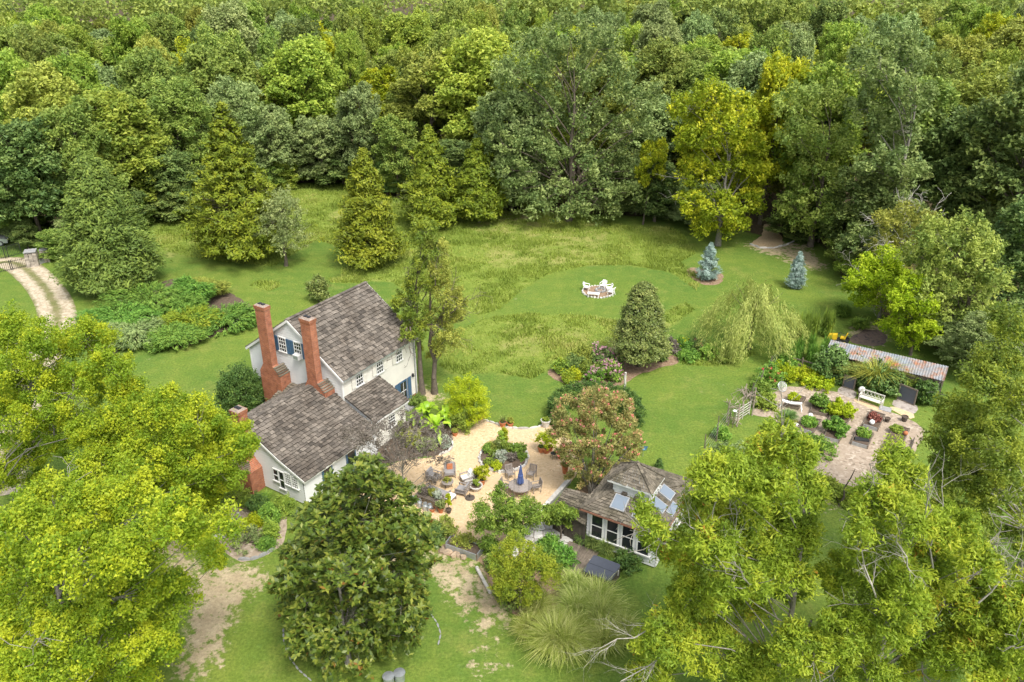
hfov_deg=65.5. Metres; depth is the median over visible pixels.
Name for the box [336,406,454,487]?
smoke tree
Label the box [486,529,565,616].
golden tree
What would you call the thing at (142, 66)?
broadleaf tree
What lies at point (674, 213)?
understorey bush
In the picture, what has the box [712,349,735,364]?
border plant
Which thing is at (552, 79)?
broadleaf tree
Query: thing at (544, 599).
ornamental grass
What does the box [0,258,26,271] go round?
iron gate
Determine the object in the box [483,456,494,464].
bed plant
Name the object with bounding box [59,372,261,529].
maple tree
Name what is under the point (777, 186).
tulip tree
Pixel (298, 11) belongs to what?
oak tree
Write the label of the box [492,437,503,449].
bed plant
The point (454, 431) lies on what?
flower pot
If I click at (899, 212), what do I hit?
cedar snag
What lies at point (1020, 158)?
locust tree
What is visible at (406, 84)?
open crowned tree
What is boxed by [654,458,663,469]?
dwarf conifer
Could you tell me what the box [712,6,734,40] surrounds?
tulip tree
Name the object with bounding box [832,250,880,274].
understorey bush
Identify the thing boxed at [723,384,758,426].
rustic arch
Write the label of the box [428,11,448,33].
oak tree
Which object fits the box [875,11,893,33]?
locust tree
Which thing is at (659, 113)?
tulip tree
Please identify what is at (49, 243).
understorey bush
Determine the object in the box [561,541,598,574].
timber deck
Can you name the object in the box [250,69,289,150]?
oak tree
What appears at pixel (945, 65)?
locust tree
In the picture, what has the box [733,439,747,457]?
garden shrub
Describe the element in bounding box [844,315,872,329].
ornamental grass
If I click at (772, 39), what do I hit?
tulip tree
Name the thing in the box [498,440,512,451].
bed plant
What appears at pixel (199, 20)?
broadleaf tree
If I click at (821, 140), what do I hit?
beech tree
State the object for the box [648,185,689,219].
understorey bush
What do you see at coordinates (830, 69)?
tulip tree
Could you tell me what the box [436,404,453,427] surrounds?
banana plant
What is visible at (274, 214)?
pear tree
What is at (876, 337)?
burnt ground
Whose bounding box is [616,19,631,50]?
locust tree
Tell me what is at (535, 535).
flagstone terrace
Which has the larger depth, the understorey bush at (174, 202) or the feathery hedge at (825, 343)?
the understorey bush at (174, 202)
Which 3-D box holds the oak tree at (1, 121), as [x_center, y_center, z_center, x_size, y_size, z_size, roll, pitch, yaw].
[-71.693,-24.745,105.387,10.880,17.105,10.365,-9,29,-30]
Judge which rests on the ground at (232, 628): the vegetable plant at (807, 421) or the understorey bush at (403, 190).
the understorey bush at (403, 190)
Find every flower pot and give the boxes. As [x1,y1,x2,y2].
[435,499,446,512]
[445,493,451,513]
[451,428,457,435]
[470,479,482,491]
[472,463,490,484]
[498,415,506,427]
[506,417,514,426]
[532,430,558,453]
[537,444,544,452]
[541,417,550,427]
[559,460,569,473]
[901,414,908,421]
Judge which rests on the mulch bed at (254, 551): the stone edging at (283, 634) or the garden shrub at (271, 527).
the garden shrub at (271, 527)
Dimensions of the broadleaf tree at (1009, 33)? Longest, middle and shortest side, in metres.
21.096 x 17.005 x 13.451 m
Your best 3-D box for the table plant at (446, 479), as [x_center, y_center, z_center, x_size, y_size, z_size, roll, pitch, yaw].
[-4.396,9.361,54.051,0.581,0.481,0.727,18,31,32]
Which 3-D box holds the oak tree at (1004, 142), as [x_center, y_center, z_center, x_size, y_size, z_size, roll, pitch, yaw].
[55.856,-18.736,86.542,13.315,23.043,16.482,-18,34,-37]
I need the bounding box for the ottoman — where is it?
[445,492,456,500]
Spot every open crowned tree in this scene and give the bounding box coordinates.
[5,18,41,31]
[32,19,68,34]
[44,50,103,74]
[168,48,187,75]
[178,20,244,76]
[381,48,477,134]
[405,4,434,35]
[499,2,530,34]
[522,100,581,203]
[550,25,575,38]
[568,22,596,34]
[573,5,615,44]
[614,20,642,57]
[623,8,632,25]
[626,0,655,23]
[633,136,668,224]
[703,5,743,49]
[745,30,818,56]
[760,0,806,35]
[863,0,889,27]
[873,8,935,60]
[936,32,993,81]
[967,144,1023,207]
[993,0,1020,12]
[1012,1,1023,16]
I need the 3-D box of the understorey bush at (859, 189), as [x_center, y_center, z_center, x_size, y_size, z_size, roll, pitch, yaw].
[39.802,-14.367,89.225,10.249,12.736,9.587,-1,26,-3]
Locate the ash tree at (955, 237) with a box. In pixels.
[892,204,1019,324]
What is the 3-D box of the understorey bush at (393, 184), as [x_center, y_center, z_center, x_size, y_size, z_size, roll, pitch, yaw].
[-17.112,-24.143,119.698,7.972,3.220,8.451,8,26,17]
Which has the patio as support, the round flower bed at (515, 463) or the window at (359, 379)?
the round flower bed at (515, 463)
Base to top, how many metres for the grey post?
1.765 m
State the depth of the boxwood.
60.14 m
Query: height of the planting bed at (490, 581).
0.001 m
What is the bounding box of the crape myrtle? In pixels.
[545,383,646,493]
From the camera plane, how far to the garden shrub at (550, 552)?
46.73 m
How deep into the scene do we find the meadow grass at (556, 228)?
93.81 m
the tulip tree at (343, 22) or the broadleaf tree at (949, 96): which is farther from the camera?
the tulip tree at (343, 22)
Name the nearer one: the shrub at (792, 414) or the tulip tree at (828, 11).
the shrub at (792, 414)
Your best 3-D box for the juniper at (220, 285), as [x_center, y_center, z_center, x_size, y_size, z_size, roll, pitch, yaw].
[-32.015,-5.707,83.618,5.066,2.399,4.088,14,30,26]
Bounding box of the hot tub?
[583,555,619,590]
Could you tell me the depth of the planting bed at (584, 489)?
54.06 m
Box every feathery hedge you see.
[782,332,817,366]
[795,306,836,340]
[797,316,812,346]
[806,331,832,366]
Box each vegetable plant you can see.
[787,391,801,400]
[801,415,818,427]
[809,392,830,412]
[822,415,850,439]
[827,396,858,420]
[856,426,872,438]
[867,411,882,422]
[889,424,904,433]
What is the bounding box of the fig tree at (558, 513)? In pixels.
[541,500,579,538]
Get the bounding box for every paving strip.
[854,399,881,410]
[890,407,913,418]
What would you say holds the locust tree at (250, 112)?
on the ground at (232, 628)
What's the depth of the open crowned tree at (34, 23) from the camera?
179.33 m
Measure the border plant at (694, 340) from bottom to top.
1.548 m
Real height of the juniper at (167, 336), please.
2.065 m
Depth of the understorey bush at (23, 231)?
95.81 m
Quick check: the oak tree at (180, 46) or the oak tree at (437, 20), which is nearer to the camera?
the oak tree at (180, 46)
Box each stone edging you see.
[238,548,273,560]
[282,628,311,680]
[431,614,440,644]
[439,438,453,454]
[483,419,541,428]
[750,240,793,248]
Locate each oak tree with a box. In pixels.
[0,105,3,182]
[8,24,61,66]
[20,2,74,26]
[25,95,132,204]
[53,45,69,57]
[69,17,95,32]
[92,17,111,31]
[128,145,200,207]
[172,36,221,75]
[220,40,258,61]
[242,103,307,187]
[249,61,263,69]
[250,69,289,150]
[256,25,280,66]
[281,20,347,100]
[288,1,320,21]
[289,114,345,184]
[320,17,336,32]
[326,81,385,170]
[355,64,398,133]
[372,41,409,87]
[372,49,401,102]
[394,42,425,72]
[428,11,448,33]
[466,88,548,210]
[472,0,503,28]
[477,7,665,225]
[510,4,540,33]
[515,43,546,155]
[543,28,572,54]
[558,379,841,681]
[599,51,638,89]
[607,9,628,51]
[673,0,696,36]
[679,8,716,44]
[684,46,716,64]
[722,31,758,50]
[722,45,739,54]
[811,44,839,69]
[812,433,1023,681]
[814,16,854,69]
[822,21,869,66]
[828,27,939,256]
[850,2,878,22]
[880,12,905,30]
[912,299,1023,570]
[918,20,967,74]
[935,60,1023,232]
[950,10,966,35]
[965,554,1023,681]
[968,10,1020,41]
[975,41,1022,77]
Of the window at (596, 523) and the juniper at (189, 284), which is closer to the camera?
the window at (596, 523)
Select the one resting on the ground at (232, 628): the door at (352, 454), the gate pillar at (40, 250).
the gate pillar at (40, 250)
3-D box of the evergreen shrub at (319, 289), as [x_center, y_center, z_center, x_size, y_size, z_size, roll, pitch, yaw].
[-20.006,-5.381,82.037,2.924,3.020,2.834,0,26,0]
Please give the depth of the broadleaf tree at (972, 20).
173.29 m
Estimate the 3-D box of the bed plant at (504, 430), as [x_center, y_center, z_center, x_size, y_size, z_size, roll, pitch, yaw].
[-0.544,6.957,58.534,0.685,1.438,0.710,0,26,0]
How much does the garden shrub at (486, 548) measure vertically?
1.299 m
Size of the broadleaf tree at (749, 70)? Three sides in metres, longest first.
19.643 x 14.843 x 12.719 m
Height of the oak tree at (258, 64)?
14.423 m
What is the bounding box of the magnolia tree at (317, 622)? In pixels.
[265,451,445,681]
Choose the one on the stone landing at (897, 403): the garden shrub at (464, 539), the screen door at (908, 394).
the screen door at (908, 394)
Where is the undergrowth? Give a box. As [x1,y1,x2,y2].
[23,96,972,255]
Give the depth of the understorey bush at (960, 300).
72.55 m
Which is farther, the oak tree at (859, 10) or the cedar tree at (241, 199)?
the oak tree at (859, 10)
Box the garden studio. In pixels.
[552,456,695,566]
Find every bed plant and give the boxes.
[481,441,492,453]
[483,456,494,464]
[488,441,495,448]
[488,447,499,456]
[490,459,501,470]
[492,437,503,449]
[493,449,508,463]
[496,429,507,440]
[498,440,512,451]
[501,426,508,439]
[505,451,516,461]
[509,442,522,453]
[514,442,526,451]
[517,452,528,461]
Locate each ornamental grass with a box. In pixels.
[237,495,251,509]
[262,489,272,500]
[505,601,544,645]
[513,600,604,679]
[514,585,561,618]
[548,578,608,626]
[549,565,596,593]
[560,571,639,637]
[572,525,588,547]
[579,610,635,667]
[581,534,600,550]
[593,537,618,557]
[596,603,642,654]
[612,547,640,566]
[818,321,835,335]
[831,302,855,317]
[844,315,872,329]
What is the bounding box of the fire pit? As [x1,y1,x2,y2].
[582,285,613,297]
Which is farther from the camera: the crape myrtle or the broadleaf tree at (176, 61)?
the broadleaf tree at (176, 61)
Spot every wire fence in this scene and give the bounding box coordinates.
[703,407,731,454]
[748,343,780,409]
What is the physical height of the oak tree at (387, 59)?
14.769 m
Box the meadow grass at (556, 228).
[151,183,755,377]
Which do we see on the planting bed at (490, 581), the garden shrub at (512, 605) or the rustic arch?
the garden shrub at (512, 605)
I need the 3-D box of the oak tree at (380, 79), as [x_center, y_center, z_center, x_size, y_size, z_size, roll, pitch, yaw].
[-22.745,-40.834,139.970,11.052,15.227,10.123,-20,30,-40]
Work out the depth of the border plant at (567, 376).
67.00 m
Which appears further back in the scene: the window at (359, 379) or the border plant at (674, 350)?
the border plant at (674, 350)
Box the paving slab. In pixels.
[879,405,891,412]
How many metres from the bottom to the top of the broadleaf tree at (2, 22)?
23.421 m
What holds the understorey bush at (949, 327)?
on the ground at (232, 628)
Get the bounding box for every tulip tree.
[0,0,15,12]
[0,10,19,21]
[0,115,67,241]
[31,16,49,32]
[46,50,116,146]
[64,84,174,202]
[133,29,174,73]
[142,12,182,52]
[143,11,189,50]
[184,6,203,31]
[201,0,261,62]
[265,9,299,49]
[275,13,335,138]
[331,10,373,88]
[345,3,381,68]
[368,0,387,53]
[382,51,445,160]
[422,24,473,139]
[444,0,472,23]
[490,24,544,84]
[556,40,609,176]
[576,2,606,27]
[619,94,679,166]
[666,0,681,23]
[700,45,782,90]
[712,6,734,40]
[725,21,757,40]
[728,113,786,193]
[748,23,794,62]
[771,59,871,197]
[784,26,815,75]
[807,0,851,61]
[841,60,895,174]
[849,13,876,39]
[908,7,935,32]
[1000,11,1015,19]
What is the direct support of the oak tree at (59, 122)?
on the ground at (232, 628)
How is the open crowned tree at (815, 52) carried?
on the ground at (232, 628)
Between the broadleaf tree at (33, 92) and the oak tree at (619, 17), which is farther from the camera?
the oak tree at (619, 17)
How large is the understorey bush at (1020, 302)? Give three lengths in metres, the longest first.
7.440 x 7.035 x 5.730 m
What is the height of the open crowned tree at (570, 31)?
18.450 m
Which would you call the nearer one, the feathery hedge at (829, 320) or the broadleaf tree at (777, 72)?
the feathery hedge at (829, 320)
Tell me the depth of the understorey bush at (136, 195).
101.13 m
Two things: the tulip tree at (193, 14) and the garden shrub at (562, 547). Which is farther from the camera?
the tulip tree at (193, 14)
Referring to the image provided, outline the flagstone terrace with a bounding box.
[524,522,572,558]
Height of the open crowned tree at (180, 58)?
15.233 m
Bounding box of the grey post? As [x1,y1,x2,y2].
[624,372,626,390]
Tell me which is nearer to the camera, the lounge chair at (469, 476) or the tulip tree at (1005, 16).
the lounge chair at (469, 476)
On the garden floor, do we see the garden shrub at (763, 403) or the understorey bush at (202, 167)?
the garden shrub at (763, 403)
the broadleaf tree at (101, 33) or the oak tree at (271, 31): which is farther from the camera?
the broadleaf tree at (101, 33)
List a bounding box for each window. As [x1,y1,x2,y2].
[272,467,279,482]
[277,335,287,353]
[278,470,286,490]
[284,472,291,487]
[291,475,299,490]
[293,340,302,358]
[355,372,364,387]
[376,360,384,375]
[388,412,396,429]
[395,349,403,363]
[590,514,604,540]
[604,520,619,546]
[619,525,635,551]
[634,533,649,558]
[671,515,677,529]
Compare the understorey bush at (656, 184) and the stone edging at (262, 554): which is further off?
the understorey bush at (656, 184)
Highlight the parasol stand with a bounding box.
[465,493,474,500]
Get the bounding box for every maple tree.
[0,299,145,511]
[0,456,249,681]
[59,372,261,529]
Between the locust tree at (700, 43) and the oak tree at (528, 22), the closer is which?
the locust tree at (700, 43)
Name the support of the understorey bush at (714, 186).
on the ground at (232, 628)
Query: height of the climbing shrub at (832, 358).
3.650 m
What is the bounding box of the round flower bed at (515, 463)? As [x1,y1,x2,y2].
[477,443,529,472]
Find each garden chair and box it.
[425,466,441,484]
[499,476,510,493]
[505,463,514,480]
[526,463,536,480]
[531,477,542,493]
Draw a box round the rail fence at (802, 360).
[793,358,814,372]
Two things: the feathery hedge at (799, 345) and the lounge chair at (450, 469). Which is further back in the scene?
the feathery hedge at (799, 345)
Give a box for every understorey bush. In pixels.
[0,198,14,236]
[0,213,60,230]
[6,217,40,248]
[34,227,73,259]
[53,219,77,246]
[124,187,154,227]
[129,190,151,228]
[145,190,162,222]
[151,182,206,221]
[160,161,205,210]
[191,168,215,198]
[252,153,286,187]
[272,151,305,189]
[293,152,315,181]
[309,148,351,184]
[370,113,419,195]
[371,157,404,194]
[378,177,410,191]
[401,180,414,197]
[438,138,490,189]
[512,192,547,209]
[523,179,562,208]
[589,166,639,212]
[621,184,650,214]
[634,160,683,221]
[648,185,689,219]
[662,200,711,224]
[666,180,707,210]
[694,182,733,204]
[762,213,819,241]
[780,186,827,221]
[806,192,841,241]
[819,159,912,257]
[822,227,847,260]
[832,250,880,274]
[835,229,890,277]
[922,276,977,328]
[923,305,1017,361]
[965,194,1023,304]
[982,305,1023,352]
[1003,299,1023,362]
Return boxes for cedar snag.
[859,185,950,275]
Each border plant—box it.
[550,356,571,374]
[560,369,577,383]
[565,352,585,372]
[568,343,593,362]
[569,365,582,380]
[576,358,599,374]
[582,364,606,381]
[586,341,609,364]
[599,349,624,370]
[599,358,626,382]
[667,335,680,354]
[676,334,693,350]
[676,346,700,363]
[689,336,707,350]
[699,343,719,360]
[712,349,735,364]
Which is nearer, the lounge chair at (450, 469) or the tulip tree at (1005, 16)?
the lounge chair at (450, 469)
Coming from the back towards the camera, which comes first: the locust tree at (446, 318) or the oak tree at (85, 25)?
the oak tree at (85, 25)
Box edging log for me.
[475,566,491,593]
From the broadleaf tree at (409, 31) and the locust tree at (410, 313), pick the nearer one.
the locust tree at (410, 313)
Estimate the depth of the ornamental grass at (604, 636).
41.37 m
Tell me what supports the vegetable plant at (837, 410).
on the raised bed at (846, 420)
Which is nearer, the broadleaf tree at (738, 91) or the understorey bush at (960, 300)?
the understorey bush at (960, 300)
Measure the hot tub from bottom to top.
0.920 m
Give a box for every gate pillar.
[23,248,39,267]
[38,248,50,262]
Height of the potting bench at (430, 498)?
0.770 m
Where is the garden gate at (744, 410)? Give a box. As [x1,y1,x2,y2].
[734,400,751,423]
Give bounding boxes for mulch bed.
[85,279,253,360]
[218,501,286,561]
[548,347,678,388]
[687,267,723,284]
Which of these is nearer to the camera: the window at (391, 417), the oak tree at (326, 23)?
the window at (391, 417)
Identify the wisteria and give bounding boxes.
[827,354,916,387]
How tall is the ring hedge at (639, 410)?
2.238 m
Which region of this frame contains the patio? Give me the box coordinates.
[363,419,576,544]
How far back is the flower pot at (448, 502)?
51.45 m
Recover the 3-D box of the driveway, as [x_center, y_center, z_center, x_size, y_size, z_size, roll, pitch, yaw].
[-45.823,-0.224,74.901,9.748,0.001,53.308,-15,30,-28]
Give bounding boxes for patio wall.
[514,479,571,541]
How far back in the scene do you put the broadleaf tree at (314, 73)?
122.57 m
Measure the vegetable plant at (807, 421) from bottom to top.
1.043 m
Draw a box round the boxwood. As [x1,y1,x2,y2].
[213,360,266,414]
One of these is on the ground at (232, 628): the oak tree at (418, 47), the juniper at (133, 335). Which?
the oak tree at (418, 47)
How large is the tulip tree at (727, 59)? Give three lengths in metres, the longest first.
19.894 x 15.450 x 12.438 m
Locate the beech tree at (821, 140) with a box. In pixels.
[771,75,861,246]
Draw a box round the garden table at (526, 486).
[509,478,531,496]
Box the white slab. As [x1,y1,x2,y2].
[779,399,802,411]
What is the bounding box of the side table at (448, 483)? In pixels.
[441,478,453,487]
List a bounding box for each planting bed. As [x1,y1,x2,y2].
[376,419,455,462]
[436,536,582,615]
[577,484,598,492]
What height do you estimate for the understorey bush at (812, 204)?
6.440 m
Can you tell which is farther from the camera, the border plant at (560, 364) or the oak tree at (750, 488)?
the border plant at (560, 364)
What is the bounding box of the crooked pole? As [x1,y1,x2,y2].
[838,469,854,504]
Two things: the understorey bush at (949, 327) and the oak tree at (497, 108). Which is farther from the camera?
the oak tree at (497, 108)
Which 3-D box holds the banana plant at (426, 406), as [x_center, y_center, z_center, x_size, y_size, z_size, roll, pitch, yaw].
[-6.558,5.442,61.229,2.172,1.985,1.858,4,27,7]
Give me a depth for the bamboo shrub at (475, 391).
60.06 m
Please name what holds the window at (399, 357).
in the farmhouse
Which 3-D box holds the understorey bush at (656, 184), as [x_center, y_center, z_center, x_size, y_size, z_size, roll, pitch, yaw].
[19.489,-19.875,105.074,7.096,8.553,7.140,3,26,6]
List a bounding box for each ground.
[0,0,1023,681]
[850,329,887,345]
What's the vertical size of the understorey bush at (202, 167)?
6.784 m
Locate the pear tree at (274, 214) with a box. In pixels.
[250,184,313,266]
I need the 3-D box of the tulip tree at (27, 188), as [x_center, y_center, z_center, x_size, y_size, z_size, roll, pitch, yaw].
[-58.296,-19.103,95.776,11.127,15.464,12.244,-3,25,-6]
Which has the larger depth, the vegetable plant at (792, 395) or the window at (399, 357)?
the vegetable plant at (792, 395)
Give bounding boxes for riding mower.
[827,332,849,342]
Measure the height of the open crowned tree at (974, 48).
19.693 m
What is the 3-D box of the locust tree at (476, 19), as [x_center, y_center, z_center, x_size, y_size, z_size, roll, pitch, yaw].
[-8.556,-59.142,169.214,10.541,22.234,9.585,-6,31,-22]
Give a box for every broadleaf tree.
[0,15,9,27]
[0,20,40,57]
[0,46,30,121]
[0,60,80,159]
[0,183,47,227]
[16,9,25,20]
[38,31,86,53]
[58,22,100,64]
[87,27,112,65]
[91,37,115,69]
[91,60,121,90]
[100,12,153,67]
[113,46,188,148]
[162,48,187,76]
[176,39,267,134]
[183,7,210,39]
[236,0,266,58]
[258,30,345,132]
[321,31,370,95]
[376,11,433,53]
[423,21,526,146]
[434,18,470,44]
[474,0,501,33]
[537,60,569,177]
[554,47,638,192]
[629,0,674,52]
[629,35,692,118]
[633,17,685,60]
[661,57,716,140]
[662,79,741,187]
[675,112,741,180]
[693,34,723,54]
[704,87,753,184]
[719,47,771,96]
[726,1,755,27]
[736,46,815,224]
[778,0,807,22]
[780,20,815,43]
[834,37,909,126]
[871,74,963,185]
[902,101,1011,241]
[915,26,938,44]
[937,0,978,32]
[954,2,993,54]
[980,16,1023,67]
[1001,6,1016,14]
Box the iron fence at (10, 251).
[0,242,21,257]
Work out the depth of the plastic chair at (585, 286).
85.28 m
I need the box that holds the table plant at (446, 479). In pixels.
[442,476,452,482]
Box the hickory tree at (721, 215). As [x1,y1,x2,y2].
[658,74,773,245]
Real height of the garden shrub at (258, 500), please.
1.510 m
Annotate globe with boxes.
[776,381,786,391]
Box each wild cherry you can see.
[836,242,909,319]
[873,270,943,355]
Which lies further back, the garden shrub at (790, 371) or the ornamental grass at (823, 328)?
the ornamental grass at (823, 328)
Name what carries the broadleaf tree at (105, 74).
on the ground at (232, 628)
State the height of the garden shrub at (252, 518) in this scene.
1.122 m
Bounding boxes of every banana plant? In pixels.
[408,408,432,425]
[413,401,438,419]
[420,414,450,443]
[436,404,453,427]
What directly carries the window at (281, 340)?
in the farmhouse
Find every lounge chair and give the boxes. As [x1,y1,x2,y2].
[444,461,455,477]
[454,482,470,497]
[459,468,474,485]
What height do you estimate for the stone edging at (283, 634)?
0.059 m
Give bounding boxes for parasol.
[517,464,523,493]
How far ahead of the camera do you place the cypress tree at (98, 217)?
80.64 m
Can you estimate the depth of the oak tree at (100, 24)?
211.58 m
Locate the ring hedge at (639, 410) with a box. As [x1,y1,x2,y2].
[545,377,646,427]
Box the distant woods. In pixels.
[0,0,1023,27]
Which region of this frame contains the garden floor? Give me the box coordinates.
[753,386,923,486]
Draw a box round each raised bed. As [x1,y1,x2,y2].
[444,535,483,560]
[783,395,805,410]
[799,415,821,433]
[810,400,834,416]
[824,428,844,443]
[828,408,850,424]
[850,429,873,448]
[862,409,885,431]
[887,423,909,441]
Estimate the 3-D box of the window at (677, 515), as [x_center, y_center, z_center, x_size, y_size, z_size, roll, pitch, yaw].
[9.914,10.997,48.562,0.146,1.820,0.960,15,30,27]
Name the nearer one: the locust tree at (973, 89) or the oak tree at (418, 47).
the locust tree at (973, 89)
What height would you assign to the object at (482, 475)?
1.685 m
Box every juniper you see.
[67,299,166,327]
[90,280,190,313]
[107,314,166,351]
[137,320,210,352]
[157,302,226,329]
[160,291,209,316]
[163,274,216,301]
[186,301,256,335]
[193,276,232,295]
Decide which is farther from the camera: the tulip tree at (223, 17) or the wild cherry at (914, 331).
the tulip tree at (223, 17)
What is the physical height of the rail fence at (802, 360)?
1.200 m
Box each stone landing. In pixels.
[838,386,855,398]
[892,399,917,413]
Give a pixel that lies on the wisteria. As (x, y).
(873, 374)
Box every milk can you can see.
[417,498,421,507]
[422,502,427,510]
[427,503,432,511]
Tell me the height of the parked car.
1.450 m
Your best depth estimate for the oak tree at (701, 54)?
136.62 m
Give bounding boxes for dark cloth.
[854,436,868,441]
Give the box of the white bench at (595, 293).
[587,292,599,297]
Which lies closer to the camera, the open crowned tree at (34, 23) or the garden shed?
the garden shed
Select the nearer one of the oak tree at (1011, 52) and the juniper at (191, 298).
the juniper at (191, 298)
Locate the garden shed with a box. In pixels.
[828,340,948,403]
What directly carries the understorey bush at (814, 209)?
on the ground at (232, 628)
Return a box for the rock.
[460,554,466,559]
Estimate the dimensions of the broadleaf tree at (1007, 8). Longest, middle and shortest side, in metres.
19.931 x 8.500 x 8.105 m
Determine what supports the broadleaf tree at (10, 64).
on the ground at (232, 628)
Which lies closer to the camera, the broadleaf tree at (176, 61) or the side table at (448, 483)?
the side table at (448, 483)
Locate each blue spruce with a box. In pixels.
[695,242,722,279]
[785,251,807,288]
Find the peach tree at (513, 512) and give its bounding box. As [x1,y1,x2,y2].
[466,480,547,545]
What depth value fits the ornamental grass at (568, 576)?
45.15 m
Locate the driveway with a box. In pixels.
[0,257,76,495]
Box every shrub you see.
[223,481,251,506]
[231,523,262,556]
[243,490,269,513]
[243,511,264,527]
[254,501,282,523]
[254,532,279,552]
[259,518,280,538]
[271,491,297,518]
[303,273,331,301]
[394,420,403,437]
[398,426,421,447]
[408,393,428,407]
[414,436,436,452]
[420,519,448,540]
[430,513,458,536]
[436,433,451,448]
[443,371,492,425]
[449,407,474,434]
[449,531,476,554]
[476,535,499,554]
[482,550,499,575]
[492,587,524,612]
[534,532,560,550]
[536,543,565,570]
[551,540,580,569]
[611,547,643,575]
[710,423,733,440]
[711,439,734,455]
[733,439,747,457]
[746,374,775,396]
[752,389,778,412]
[754,359,787,388]
[770,359,801,383]
[773,408,800,420]
[775,353,799,367]
[784,363,818,385]
[800,369,834,393]
[808,431,821,443]
[808,433,839,460]
[811,342,852,384]
[813,469,839,498]
[827,483,851,510]
[839,353,865,386]
[854,357,895,394]
[874,364,909,396]
[905,376,918,388]
[913,378,942,405]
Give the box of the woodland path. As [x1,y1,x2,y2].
[752,224,782,246]
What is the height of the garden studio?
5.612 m
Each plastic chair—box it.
[583,282,589,290]
[599,279,606,287]
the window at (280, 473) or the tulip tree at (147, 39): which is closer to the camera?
the window at (280, 473)
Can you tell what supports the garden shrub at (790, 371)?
on the ground at (232, 628)
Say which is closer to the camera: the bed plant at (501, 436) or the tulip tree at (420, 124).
the bed plant at (501, 436)
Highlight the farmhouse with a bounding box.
[229,281,417,502]
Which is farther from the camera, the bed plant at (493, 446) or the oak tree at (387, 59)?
the oak tree at (387, 59)
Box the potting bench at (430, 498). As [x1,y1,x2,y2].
[415,492,443,511]
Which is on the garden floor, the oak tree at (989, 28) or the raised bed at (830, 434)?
the raised bed at (830, 434)
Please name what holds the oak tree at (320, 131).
on the ground at (232, 628)
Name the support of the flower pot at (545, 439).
on the patio
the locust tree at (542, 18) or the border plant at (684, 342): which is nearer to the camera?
the border plant at (684, 342)
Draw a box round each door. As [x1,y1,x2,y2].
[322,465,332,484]
[345,450,355,470]
[399,378,407,397]
[842,374,856,390]
[896,383,917,405]
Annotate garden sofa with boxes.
[426,482,450,499]
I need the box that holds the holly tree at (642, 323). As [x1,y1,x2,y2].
[604,280,673,367]
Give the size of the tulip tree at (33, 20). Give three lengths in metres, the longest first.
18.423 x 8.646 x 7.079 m
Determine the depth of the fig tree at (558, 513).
48.31 m
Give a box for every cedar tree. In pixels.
[172,101,317,261]
[318,147,413,269]
[390,123,462,227]
[445,136,510,222]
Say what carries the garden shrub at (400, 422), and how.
on the planting bed at (448, 428)
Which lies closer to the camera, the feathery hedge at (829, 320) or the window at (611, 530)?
the window at (611, 530)
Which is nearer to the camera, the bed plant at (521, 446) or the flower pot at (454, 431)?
the bed plant at (521, 446)
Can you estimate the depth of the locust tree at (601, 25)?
149.21 m
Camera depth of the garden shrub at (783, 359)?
68.93 m
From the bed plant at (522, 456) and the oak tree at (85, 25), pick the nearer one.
the bed plant at (522, 456)
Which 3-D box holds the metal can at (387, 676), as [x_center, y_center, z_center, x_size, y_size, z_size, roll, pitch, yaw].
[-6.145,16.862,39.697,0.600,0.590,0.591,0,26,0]
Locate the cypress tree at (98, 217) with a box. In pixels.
[47,150,175,296]
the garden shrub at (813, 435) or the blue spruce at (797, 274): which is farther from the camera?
the blue spruce at (797, 274)
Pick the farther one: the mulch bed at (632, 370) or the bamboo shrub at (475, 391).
the mulch bed at (632, 370)
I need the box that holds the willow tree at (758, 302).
[690,273,809,366]
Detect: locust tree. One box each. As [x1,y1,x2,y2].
[129,0,154,21]
[140,72,213,184]
[172,0,185,24]
[189,19,215,81]
[197,74,272,176]
[266,5,280,24]
[332,27,366,127]
[386,216,445,395]
[420,231,491,394]
[462,7,492,33]
[533,7,556,35]
[585,21,616,50]
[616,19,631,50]
[674,37,720,61]
[753,7,777,34]
[805,6,817,24]
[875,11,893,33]
[903,0,922,13]
[917,47,964,110]
[934,310,1011,374]
[947,58,1020,223]
[992,147,1023,245]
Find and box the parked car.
[0,235,9,245]
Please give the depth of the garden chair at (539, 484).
53.65 m
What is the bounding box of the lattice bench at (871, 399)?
[858,388,884,407]
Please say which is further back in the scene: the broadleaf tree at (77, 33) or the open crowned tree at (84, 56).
the broadleaf tree at (77, 33)
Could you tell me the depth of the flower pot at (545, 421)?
60.85 m
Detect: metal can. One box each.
[382,671,393,681]
[393,668,404,681]
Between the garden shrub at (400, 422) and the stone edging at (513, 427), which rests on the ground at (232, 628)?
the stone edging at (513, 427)
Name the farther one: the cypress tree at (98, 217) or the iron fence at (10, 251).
the iron fence at (10, 251)
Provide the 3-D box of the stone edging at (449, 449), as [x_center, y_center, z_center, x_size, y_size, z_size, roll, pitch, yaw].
[-4.731,7.700,58.639,0.829,0.232,2.417,4,27,8]
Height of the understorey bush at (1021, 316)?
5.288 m
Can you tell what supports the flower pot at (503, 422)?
on the patio
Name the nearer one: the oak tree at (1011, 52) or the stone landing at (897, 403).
the stone landing at (897, 403)

